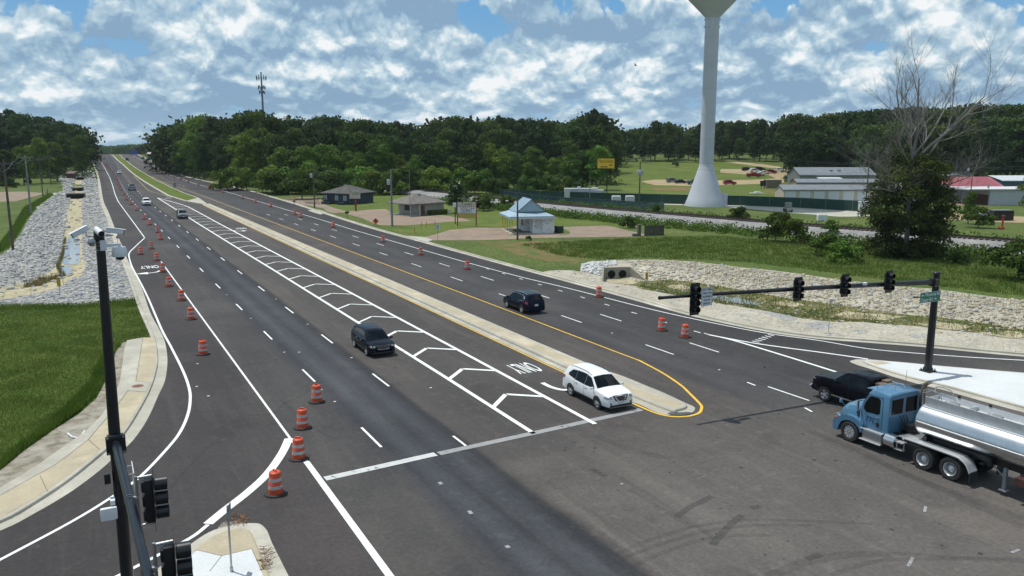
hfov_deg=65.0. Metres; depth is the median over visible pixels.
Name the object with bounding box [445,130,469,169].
broadleaf tree
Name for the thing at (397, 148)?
broadleaf tree
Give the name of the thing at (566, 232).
lawn
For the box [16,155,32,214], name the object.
utility pole
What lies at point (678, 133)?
broadleaf tree
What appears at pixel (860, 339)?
kerb
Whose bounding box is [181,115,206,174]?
broadleaf tree
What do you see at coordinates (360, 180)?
overhead wires
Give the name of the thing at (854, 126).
broadleaf tree
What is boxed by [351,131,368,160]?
broadleaf tree
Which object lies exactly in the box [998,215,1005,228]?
orange hydrant post
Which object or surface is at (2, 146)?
broadleaf tree
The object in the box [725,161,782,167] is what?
dirt track
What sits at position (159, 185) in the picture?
median grass
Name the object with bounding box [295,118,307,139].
broadleaf tree
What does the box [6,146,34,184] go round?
broadleaf tree
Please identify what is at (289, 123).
broadleaf tree
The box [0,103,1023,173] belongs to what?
deep woodland
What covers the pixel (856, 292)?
bank weeds
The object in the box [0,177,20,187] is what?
bush
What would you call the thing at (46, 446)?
bare soil
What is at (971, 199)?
tree
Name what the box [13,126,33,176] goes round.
broadleaf tree
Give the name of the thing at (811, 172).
storage shed
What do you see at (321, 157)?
broadleaf tree
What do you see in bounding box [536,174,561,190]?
bush
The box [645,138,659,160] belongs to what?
broadleaf tree
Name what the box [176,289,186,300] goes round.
traffic drum
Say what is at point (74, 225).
ditch silt
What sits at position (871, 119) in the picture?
broadleaf tree
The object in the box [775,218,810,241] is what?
bush
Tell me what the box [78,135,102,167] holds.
broadleaf tree
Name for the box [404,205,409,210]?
window
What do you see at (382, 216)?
driveway
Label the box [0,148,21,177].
broadleaf tree
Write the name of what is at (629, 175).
field
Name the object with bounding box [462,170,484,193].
bush
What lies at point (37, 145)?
broadleaf tree
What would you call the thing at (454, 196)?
flowering tree
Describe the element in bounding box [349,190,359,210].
tax service sign
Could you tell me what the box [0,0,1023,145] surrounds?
sky
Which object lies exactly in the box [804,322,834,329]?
bare rubble
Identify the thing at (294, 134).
broadleaf tree
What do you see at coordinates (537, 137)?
broadleaf tree
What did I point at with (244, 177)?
bush
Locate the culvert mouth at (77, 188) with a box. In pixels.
[71,187,83,190]
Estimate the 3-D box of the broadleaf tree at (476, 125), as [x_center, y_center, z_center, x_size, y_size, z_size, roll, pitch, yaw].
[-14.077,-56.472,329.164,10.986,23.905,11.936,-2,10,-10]
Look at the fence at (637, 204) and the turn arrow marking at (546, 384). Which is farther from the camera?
the fence at (637, 204)
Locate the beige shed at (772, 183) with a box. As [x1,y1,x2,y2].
[763,179,781,187]
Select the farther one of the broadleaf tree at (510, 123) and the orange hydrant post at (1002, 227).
the broadleaf tree at (510, 123)
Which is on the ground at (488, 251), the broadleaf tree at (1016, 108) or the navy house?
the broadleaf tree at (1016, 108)
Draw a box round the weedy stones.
[641,281,1013,335]
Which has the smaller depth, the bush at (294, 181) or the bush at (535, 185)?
the bush at (294, 181)
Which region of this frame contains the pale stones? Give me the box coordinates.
[544,270,1023,350]
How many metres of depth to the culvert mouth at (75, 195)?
234.46 m
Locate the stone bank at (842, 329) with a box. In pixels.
[545,260,1023,351]
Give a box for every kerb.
[0,167,157,522]
[138,154,1023,354]
[191,528,268,575]
[205,204,686,412]
[863,360,1023,407]
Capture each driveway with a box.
[284,197,344,212]
[344,209,469,224]
[426,226,643,239]
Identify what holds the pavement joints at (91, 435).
on the pavement at (18, 496)
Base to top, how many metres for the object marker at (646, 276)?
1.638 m
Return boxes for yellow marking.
[140,176,276,223]
[208,207,702,416]
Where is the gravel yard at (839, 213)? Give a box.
[664,204,869,216]
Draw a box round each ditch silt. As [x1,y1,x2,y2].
[0,180,85,299]
[600,277,639,283]
[668,284,689,289]
[773,300,802,306]
[835,311,900,319]
[916,322,969,329]
[978,331,1023,337]
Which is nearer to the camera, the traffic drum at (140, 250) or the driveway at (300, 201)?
the traffic drum at (140, 250)
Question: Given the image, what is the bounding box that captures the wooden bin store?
[632,224,663,235]
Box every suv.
[141,198,151,205]
[176,209,188,218]
[351,323,394,355]
[503,290,544,312]
[563,363,632,408]
[666,178,676,181]
[723,180,736,184]
[749,168,759,171]
[766,169,776,172]
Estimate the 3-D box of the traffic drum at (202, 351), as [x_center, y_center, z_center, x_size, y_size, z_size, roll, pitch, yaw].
[-21.205,4.030,55.152,0.940,1.062,0.940,-9,13,-43]
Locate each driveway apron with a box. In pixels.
[309,210,324,213]
[403,236,431,241]
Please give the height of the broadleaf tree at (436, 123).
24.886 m
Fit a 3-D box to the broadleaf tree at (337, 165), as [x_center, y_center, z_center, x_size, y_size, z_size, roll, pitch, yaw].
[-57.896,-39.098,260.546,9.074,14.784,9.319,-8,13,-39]
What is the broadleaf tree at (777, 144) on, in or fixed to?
on the ground at (488, 251)
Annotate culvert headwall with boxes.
[601,266,647,280]
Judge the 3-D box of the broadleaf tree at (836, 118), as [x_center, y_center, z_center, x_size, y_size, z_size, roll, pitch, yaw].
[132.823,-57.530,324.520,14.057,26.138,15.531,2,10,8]
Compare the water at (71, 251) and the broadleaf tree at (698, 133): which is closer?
the water at (71, 251)
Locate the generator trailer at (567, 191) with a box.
[564,186,603,197]
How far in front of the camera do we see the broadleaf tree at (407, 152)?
287.69 m
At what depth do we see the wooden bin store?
127.31 m
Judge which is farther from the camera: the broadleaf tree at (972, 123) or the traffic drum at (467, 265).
the broadleaf tree at (972, 123)
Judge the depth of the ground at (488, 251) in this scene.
135.38 m
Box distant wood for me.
[96,143,152,153]
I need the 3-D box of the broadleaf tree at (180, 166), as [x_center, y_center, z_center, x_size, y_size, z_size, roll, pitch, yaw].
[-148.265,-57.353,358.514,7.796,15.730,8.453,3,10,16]
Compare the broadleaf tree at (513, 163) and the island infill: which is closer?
the island infill
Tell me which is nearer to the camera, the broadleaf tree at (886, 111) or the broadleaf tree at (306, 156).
the broadleaf tree at (306, 156)
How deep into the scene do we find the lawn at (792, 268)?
102.89 m
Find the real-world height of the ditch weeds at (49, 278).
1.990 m
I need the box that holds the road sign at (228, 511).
[226,501,232,571]
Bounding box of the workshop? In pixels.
[939,171,972,176]
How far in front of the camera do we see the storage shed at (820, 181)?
230.73 m
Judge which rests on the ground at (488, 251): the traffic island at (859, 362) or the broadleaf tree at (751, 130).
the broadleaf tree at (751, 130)
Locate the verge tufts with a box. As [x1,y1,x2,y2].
[0,342,120,468]
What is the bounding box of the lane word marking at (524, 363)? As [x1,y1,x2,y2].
[507,362,541,373]
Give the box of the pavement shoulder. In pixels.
[0,338,142,494]
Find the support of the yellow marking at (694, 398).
on the road at (762, 468)
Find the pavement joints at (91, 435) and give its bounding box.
[6,339,142,491]
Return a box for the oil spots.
[275,300,982,575]
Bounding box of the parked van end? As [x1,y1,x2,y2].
[816,214,826,223]
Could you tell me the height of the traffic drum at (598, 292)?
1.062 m
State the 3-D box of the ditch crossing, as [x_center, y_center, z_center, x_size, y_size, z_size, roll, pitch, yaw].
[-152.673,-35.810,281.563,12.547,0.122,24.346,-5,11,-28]
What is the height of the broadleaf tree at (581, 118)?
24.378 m
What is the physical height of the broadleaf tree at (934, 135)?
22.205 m
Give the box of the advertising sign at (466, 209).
[457,202,476,225]
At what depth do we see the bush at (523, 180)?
227.88 m
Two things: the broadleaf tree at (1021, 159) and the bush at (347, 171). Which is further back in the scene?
the broadleaf tree at (1021, 159)
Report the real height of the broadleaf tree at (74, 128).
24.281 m
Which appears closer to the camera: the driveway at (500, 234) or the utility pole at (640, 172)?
the driveway at (500, 234)
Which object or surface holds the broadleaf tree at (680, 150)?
on the field
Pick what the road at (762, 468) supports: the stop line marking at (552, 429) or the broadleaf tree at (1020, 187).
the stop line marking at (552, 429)
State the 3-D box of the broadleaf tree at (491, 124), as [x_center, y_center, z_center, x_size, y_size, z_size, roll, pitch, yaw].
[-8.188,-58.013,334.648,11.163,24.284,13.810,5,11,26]
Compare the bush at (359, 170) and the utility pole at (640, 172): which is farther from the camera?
the bush at (359, 170)
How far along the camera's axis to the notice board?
260.04 m
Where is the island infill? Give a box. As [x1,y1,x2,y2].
[191,549,262,575]
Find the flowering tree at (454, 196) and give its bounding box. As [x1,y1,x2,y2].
[445,179,467,212]
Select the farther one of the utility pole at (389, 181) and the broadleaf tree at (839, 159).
the broadleaf tree at (839, 159)
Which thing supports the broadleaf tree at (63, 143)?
on the ground at (488, 251)
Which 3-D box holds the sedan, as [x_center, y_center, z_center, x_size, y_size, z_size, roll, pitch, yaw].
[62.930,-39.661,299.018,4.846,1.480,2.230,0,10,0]
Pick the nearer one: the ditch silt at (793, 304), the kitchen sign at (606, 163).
the ditch silt at (793, 304)
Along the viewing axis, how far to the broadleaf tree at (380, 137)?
301.41 m
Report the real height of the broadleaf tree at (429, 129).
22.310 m
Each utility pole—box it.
[0,159,14,249]
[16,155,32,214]
[35,157,42,195]
[310,166,314,207]
[387,169,392,225]
[517,192,517,239]
[637,162,642,200]
[866,159,870,196]
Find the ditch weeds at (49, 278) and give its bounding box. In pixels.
[23,236,66,287]
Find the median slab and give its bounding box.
[208,204,681,407]
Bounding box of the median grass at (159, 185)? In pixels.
[114,155,195,199]
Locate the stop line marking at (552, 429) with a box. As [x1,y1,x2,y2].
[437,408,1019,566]
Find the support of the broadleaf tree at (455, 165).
on the ground at (488, 251)
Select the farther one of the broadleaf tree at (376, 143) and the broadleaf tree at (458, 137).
the broadleaf tree at (458, 137)
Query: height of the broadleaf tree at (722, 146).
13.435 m
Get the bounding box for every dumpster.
[554,226,563,232]
[988,210,1013,219]
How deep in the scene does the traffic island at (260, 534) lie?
29.07 m
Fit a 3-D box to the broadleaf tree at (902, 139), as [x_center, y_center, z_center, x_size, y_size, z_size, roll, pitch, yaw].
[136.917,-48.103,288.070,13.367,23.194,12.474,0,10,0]
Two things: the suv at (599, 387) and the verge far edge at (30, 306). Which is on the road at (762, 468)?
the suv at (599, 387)
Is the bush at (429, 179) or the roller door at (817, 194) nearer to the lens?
the roller door at (817, 194)
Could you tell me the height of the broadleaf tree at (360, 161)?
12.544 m
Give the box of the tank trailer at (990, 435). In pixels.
[914,386,1023,492]
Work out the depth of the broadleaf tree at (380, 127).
325.12 m
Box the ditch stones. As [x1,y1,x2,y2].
[0,176,82,296]
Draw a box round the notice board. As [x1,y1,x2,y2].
[760,181,765,188]
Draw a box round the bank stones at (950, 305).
[624,259,1023,327]
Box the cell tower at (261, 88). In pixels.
[256,72,266,109]
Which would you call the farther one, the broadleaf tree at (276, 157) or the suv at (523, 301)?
the broadleaf tree at (276, 157)
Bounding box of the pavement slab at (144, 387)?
[128,381,150,390]
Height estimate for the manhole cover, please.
0.020 m
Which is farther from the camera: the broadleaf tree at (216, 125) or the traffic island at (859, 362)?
the broadleaf tree at (216, 125)
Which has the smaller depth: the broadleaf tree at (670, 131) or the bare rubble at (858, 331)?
the bare rubble at (858, 331)
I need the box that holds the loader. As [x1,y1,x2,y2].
[783,202,792,211]
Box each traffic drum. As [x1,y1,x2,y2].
[137,247,143,254]
[148,241,154,248]
[153,252,160,260]
[157,233,163,239]
[159,263,166,272]
[164,276,173,286]
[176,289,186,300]
[185,306,196,319]
[196,339,209,355]
[264,469,287,498]
[288,437,308,462]
[293,408,311,430]
[308,383,324,403]
[417,247,423,254]
[463,260,470,269]
[594,286,603,297]
[655,317,667,331]
[678,323,690,338]
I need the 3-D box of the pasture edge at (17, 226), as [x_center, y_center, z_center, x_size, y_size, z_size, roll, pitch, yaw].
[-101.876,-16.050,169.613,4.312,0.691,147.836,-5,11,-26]
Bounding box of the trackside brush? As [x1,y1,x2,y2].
[433,193,1022,255]
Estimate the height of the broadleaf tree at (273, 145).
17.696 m
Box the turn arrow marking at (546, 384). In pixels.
[139,230,566,390]
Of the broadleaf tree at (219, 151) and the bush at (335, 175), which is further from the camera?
the broadleaf tree at (219, 151)
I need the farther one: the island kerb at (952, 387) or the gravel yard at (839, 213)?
the gravel yard at (839, 213)
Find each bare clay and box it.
[649,187,690,190]
[761,190,774,194]
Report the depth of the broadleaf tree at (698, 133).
428.45 m
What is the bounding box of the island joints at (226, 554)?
[191,548,261,570]
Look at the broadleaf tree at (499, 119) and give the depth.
340.06 m
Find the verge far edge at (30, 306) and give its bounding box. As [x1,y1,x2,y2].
[0,296,140,310]
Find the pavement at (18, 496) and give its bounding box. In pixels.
[0,337,156,517]
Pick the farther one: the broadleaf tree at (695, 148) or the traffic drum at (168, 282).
the broadleaf tree at (695, 148)
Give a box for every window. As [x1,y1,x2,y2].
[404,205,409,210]
[864,396,880,414]
[891,398,903,415]
[906,395,917,411]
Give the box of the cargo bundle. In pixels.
[875,379,895,385]
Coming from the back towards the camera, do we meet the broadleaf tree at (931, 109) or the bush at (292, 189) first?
the broadleaf tree at (931, 109)
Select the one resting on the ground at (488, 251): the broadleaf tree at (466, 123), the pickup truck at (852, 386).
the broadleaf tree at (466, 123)
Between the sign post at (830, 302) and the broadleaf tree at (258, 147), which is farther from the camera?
the broadleaf tree at (258, 147)
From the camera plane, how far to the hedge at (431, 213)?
165.28 m
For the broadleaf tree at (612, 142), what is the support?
on the ground at (488, 251)
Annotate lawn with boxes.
[322,191,637,236]
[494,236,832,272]
[560,229,569,234]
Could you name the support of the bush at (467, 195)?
on the ground at (488, 251)
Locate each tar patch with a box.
[226,459,377,568]
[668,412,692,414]
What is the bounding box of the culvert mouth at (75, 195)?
[65,192,85,198]
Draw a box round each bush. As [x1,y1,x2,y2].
[0,173,7,181]
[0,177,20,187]
[209,167,238,190]
[230,166,239,188]
[231,166,254,189]
[248,174,265,191]
[254,164,293,193]
[257,169,289,194]
[266,166,292,194]
[274,172,300,193]
[278,168,324,198]
[298,159,318,190]
[315,172,333,194]
[319,168,351,188]
[343,167,357,184]
[344,166,380,189]
[359,170,398,194]
[371,169,408,194]
[392,164,423,187]
[410,174,430,188]
[420,165,451,190]
[437,166,454,190]
[444,167,470,190]
[448,182,472,199]
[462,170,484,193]
[472,194,495,210]
[476,168,501,193]
[481,178,504,193]
[493,181,514,194]
[498,195,515,206]
[514,175,537,190]
[531,178,542,190]
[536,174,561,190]
[556,176,573,191]
[571,179,590,187]
[618,215,636,227]
[652,203,661,210]
[726,206,750,217]
[757,211,792,240]
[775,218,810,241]
[809,233,837,254]
[821,220,840,232]
[824,240,864,264]
[942,248,970,263]
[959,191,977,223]
[960,206,998,227]
[978,240,1023,279]
[982,246,1007,256]
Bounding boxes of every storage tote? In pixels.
[611,195,620,200]
[625,195,634,200]
[858,201,868,212]
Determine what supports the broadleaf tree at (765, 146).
on the ground at (488, 251)
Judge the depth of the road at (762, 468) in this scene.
39.15 m
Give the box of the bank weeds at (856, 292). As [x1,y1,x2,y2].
[665,260,1023,325]
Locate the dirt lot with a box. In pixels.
[642,169,787,185]
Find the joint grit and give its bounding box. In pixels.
[207,205,566,368]
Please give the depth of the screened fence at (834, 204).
190.49 m
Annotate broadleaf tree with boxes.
[0,108,16,168]
[0,121,32,175]
[0,123,10,159]
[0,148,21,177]
[4,112,36,163]
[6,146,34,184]
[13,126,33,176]
[23,137,56,183]
[27,116,51,147]
[32,123,62,177]
[34,116,69,162]
[42,142,68,181]
[51,133,76,174]
[55,120,71,144]
[64,123,85,159]
[67,135,95,176]
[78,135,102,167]
[167,125,191,174]
[169,142,187,175]
[170,122,182,173]
[171,123,192,175]
[175,132,199,177]
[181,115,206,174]
[189,132,214,179]
[196,116,222,170]
[207,118,234,168]
[207,138,230,172]
[215,135,239,171]
[217,118,235,151]
[223,133,258,170]
[226,114,250,138]
[233,109,261,136]
[236,128,265,184]
[245,127,277,176]
[246,110,271,161]
[258,115,290,145]
[261,135,296,165]
[266,146,287,169]
[278,149,300,169]
[281,118,304,142]
[285,128,303,161]
[288,145,319,170]
[294,138,310,161]
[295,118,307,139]
[300,121,319,147]
[308,130,331,165]
[310,115,330,138]
[311,143,343,172]
[313,117,340,139]
[319,144,343,181]
[325,117,352,144]
[326,128,340,163]
[335,130,358,165]
[336,150,353,180]
[339,121,356,145]
[345,151,368,167]
[348,118,370,159]
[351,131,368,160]
[357,133,384,166]
[362,139,390,180]
[365,119,378,134]
[365,133,391,160]
[367,143,396,172]
[370,121,396,143]
[383,123,403,151]
[387,135,404,168]
[391,120,404,138]
[393,154,408,177]
[398,124,416,175]
[400,137,416,163]
[405,139,422,165]
[408,154,427,179]
[409,128,428,156]
[415,142,440,176]
[422,125,434,142]
[423,119,446,141]
[432,139,455,170]
[433,129,459,170]
[439,115,463,160]
[441,116,457,130]
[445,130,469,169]
[451,157,468,175]
[458,130,477,166]
[459,144,489,181]
[460,118,472,170]
[466,120,484,167]
[478,129,509,157]
[480,119,503,151]
[480,142,501,176]
[490,148,512,181]
[496,116,507,144]
[496,129,520,172]
[502,151,525,188]
[503,116,518,156]
[511,118,528,165]
[512,134,532,173]
[518,146,546,178]
[521,162,539,178]
[523,117,544,146]
[526,132,538,164]
[532,129,549,174]
[535,120,551,162]
[537,159,550,179]
[540,120,557,163]
[542,157,562,183]
[545,136,566,170]
[549,123,571,164]
[556,140,578,175]
[557,153,585,185]
[566,119,583,152]
[568,116,590,148]
[570,126,593,183]
[573,150,594,182]
[579,108,601,141]
[581,125,614,183]
[584,145,614,187]
[593,115,615,145]
[604,138,623,183]
[607,129,626,166]
[625,144,633,159]
[628,129,638,155]
[636,144,649,161]
[637,129,649,159]
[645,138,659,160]
[646,120,665,160]
[659,122,679,154]
[662,138,675,161]
[672,143,685,160]
[673,126,683,158]
[681,130,694,160]
[689,139,699,161]
[694,123,700,158]
[714,136,729,161]
[715,120,725,158]
[724,121,739,157]
[727,119,748,157]
[733,138,746,160]
[744,118,764,152]
[747,136,761,160]
[754,118,767,160]
[758,137,776,161]
[763,122,780,158]
[771,117,788,160]
[773,113,806,166]
[773,134,784,159]
[781,129,820,171]
[786,117,814,159]
[796,129,835,166]
[798,115,830,141]
[815,126,850,166]
[818,112,838,159]
[828,112,842,166]
[831,127,853,166]
[835,111,869,166]
[839,109,870,135]
[840,122,861,166]
[843,124,884,173]
[856,108,891,166]
[856,110,883,159]
[861,124,896,173]
[875,107,908,178]
[877,121,912,174]
[889,107,915,121]
[892,123,924,169]
[897,105,925,133]
[907,122,928,153]
[919,124,952,170]
[921,108,939,161]
[924,110,953,151]
[931,125,960,161]
[935,109,963,168]
[940,121,977,171]
[951,118,990,173]
[957,102,990,160]
[961,116,1013,176]
[967,104,997,174]
[975,105,1011,173]
[986,116,1022,174]
[989,117,1023,174]
[997,103,1023,174]
[1007,119,1023,163]
[1013,105,1023,174]
[1015,178,1023,205]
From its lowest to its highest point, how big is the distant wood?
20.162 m
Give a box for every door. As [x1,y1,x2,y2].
[421,205,424,214]
[785,191,795,197]
[799,191,810,197]
[814,191,824,198]
[828,191,839,199]
[843,191,853,199]
[857,191,867,200]
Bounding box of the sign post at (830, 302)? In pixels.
[828,299,832,331]
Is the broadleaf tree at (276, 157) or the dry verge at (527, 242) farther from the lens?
the broadleaf tree at (276, 157)
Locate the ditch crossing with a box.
[56,184,81,187]
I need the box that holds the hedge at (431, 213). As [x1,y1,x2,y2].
[427,209,447,215]
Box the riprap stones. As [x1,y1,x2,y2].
[0,169,133,305]
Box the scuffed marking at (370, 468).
[324,452,437,479]
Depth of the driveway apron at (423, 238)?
123.43 m
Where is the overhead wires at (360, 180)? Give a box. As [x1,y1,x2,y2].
[313,168,400,187]
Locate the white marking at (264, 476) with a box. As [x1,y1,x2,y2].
[0,166,1015,575]
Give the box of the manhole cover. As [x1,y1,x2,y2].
[132,384,143,387]
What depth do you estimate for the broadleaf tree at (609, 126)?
335.27 m
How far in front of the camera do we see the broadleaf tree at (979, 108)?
306.28 m
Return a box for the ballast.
[374,187,1023,256]
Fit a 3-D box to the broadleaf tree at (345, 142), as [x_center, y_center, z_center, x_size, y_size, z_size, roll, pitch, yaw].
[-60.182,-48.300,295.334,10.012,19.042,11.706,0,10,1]
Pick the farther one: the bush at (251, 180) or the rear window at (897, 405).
the bush at (251, 180)
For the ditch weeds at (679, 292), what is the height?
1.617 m
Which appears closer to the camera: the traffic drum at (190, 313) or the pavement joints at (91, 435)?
the pavement joints at (91, 435)
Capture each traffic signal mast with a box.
[68,225,192,575]
[658,270,941,372]
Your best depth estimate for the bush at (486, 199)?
174.96 m
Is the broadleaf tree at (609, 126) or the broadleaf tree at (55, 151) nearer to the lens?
the broadleaf tree at (55, 151)
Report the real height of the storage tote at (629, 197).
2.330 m
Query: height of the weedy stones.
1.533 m
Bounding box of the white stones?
[581,260,618,275]
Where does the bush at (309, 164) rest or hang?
on the ground at (488, 251)
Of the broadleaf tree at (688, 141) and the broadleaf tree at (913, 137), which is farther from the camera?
the broadleaf tree at (688, 141)
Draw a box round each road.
[0,154,1023,575]
[944,213,1023,222]
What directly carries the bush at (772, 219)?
on the ground at (488, 251)
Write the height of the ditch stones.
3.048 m
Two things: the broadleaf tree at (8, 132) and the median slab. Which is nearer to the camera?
the median slab
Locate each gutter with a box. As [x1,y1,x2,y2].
[0,162,166,529]
[137,154,1023,356]
[203,204,694,414]
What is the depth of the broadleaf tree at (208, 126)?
337.29 m
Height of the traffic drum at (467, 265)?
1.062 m
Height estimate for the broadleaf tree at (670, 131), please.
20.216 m
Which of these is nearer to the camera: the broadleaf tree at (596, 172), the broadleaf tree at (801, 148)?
the broadleaf tree at (596, 172)
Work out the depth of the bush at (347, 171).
235.04 m
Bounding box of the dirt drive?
[0,192,43,201]
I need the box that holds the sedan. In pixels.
[674,179,685,182]
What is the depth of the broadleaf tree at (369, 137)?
294.66 m
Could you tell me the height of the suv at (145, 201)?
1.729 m
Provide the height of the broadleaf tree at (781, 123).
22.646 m
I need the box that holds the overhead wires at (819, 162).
[641,151,1023,173]
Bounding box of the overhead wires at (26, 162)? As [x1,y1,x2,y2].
[1,156,52,171]
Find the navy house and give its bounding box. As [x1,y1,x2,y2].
[303,184,375,204]
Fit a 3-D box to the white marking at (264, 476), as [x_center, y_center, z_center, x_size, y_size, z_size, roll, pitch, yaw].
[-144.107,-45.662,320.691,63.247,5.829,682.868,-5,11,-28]
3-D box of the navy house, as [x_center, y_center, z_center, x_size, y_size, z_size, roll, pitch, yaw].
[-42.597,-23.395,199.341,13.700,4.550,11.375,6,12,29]
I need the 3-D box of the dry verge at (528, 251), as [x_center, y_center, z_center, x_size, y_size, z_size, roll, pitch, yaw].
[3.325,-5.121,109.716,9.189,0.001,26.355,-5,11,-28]
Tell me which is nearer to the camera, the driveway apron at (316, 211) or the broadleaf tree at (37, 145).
the driveway apron at (316, 211)
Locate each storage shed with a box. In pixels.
[775,184,896,200]
[787,167,876,184]
[790,179,885,184]
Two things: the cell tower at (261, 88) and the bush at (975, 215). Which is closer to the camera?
the bush at (975, 215)
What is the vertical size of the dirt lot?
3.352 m
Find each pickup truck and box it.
[128,184,135,189]
[746,172,761,176]
[809,370,920,407]
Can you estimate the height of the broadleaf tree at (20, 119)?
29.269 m
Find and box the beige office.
[386,193,447,216]
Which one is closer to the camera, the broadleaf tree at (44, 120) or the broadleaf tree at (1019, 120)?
the broadleaf tree at (1019, 120)
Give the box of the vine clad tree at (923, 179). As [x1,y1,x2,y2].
[819,11,1023,259]
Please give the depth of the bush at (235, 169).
260.06 m
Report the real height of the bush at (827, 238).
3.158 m
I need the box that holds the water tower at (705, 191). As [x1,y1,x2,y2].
[684,0,735,206]
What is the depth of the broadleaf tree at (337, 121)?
326.72 m
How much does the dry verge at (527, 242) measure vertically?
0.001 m
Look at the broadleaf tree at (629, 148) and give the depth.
411.19 m
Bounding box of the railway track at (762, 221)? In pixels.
[406,187,1023,241]
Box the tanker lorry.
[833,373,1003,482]
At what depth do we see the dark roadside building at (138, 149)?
690.01 m
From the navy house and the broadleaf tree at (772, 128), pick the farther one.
the broadleaf tree at (772, 128)
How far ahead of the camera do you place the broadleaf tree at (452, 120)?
324.43 m
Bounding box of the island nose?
[868,361,888,364]
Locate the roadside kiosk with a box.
[499,197,555,234]
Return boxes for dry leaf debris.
[225,509,275,569]
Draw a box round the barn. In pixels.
[65,171,77,178]
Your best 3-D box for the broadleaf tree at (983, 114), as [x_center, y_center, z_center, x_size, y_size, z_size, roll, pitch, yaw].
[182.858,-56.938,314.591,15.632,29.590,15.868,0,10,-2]
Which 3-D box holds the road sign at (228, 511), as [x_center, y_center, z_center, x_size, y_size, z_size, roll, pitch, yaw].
[-9.367,8.302,26.683,0.102,2.360,0.550,-1,10,-6]
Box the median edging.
[112,155,205,203]
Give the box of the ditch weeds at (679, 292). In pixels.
[640,279,1023,336]
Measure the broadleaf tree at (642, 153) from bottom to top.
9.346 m
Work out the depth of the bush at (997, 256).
85.03 m
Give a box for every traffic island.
[158,523,287,575]
[850,359,1023,412]
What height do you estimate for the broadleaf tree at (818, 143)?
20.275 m
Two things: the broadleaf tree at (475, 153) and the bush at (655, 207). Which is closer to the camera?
the bush at (655, 207)
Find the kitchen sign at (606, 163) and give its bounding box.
[598,159,614,192]
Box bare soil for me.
[0,342,125,486]
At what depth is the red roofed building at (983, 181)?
206.06 m
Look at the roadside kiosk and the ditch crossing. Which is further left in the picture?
the ditch crossing
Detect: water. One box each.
[60,265,72,274]
[61,236,80,263]
[712,296,757,304]
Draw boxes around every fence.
[500,189,879,210]
[504,191,663,211]
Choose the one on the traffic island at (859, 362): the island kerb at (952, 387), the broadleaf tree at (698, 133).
the island kerb at (952, 387)
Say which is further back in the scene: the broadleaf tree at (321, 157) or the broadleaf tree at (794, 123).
the broadleaf tree at (794, 123)
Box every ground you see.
[0,153,1023,530]
[0,300,148,469]
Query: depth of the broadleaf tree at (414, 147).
297.93 m
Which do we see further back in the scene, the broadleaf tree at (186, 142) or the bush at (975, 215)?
the broadleaf tree at (186, 142)
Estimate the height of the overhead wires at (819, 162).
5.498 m
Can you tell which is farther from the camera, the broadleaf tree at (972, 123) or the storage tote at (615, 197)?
the broadleaf tree at (972, 123)
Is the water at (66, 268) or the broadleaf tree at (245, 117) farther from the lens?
the broadleaf tree at (245, 117)
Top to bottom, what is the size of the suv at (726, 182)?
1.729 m
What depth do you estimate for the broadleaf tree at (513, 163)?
247.03 m
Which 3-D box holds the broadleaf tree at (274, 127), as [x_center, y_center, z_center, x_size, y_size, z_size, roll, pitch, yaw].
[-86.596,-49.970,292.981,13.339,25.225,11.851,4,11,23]
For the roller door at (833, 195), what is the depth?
203.99 m
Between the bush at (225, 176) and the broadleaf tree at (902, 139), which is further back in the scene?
the broadleaf tree at (902, 139)
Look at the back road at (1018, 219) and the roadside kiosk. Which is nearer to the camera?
the roadside kiosk
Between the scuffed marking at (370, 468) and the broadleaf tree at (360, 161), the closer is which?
the scuffed marking at (370, 468)
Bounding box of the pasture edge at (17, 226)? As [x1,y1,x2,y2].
[0,192,53,251]
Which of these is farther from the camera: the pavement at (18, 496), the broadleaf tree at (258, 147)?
the broadleaf tree at (258, 147)
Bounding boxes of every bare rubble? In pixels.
[762,311,797,320]
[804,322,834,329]
[852,329,869,333]
[909,333,935,337]
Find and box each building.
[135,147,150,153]
[891,176,1002,201]
[955,184,1023,204]
[984,175,1023,185]
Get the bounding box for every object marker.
[56,277,60,293]
[645,272,647,286]
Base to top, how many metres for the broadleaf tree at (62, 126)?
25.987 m
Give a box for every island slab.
[198,530,262,573]
[866,360,1023,405]
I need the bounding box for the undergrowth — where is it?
[9,157,1023,190]
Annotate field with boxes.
[615,162,787,196]
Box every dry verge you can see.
[480,242,586,263]
[497,240,567,244]
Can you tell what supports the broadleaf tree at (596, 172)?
on the ground at (488, 251)
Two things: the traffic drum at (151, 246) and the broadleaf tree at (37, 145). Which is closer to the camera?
the traffic drum at (151, 246)
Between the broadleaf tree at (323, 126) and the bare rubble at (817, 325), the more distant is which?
the broadleaf tree at (323, 126)
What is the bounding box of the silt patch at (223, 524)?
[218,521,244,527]
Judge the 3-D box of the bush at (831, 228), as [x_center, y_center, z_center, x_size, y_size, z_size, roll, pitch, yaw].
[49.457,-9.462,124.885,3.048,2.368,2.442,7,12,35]
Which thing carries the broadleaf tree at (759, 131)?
on the ground at (488, 251)
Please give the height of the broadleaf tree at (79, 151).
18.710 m
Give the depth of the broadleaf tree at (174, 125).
380.64 m

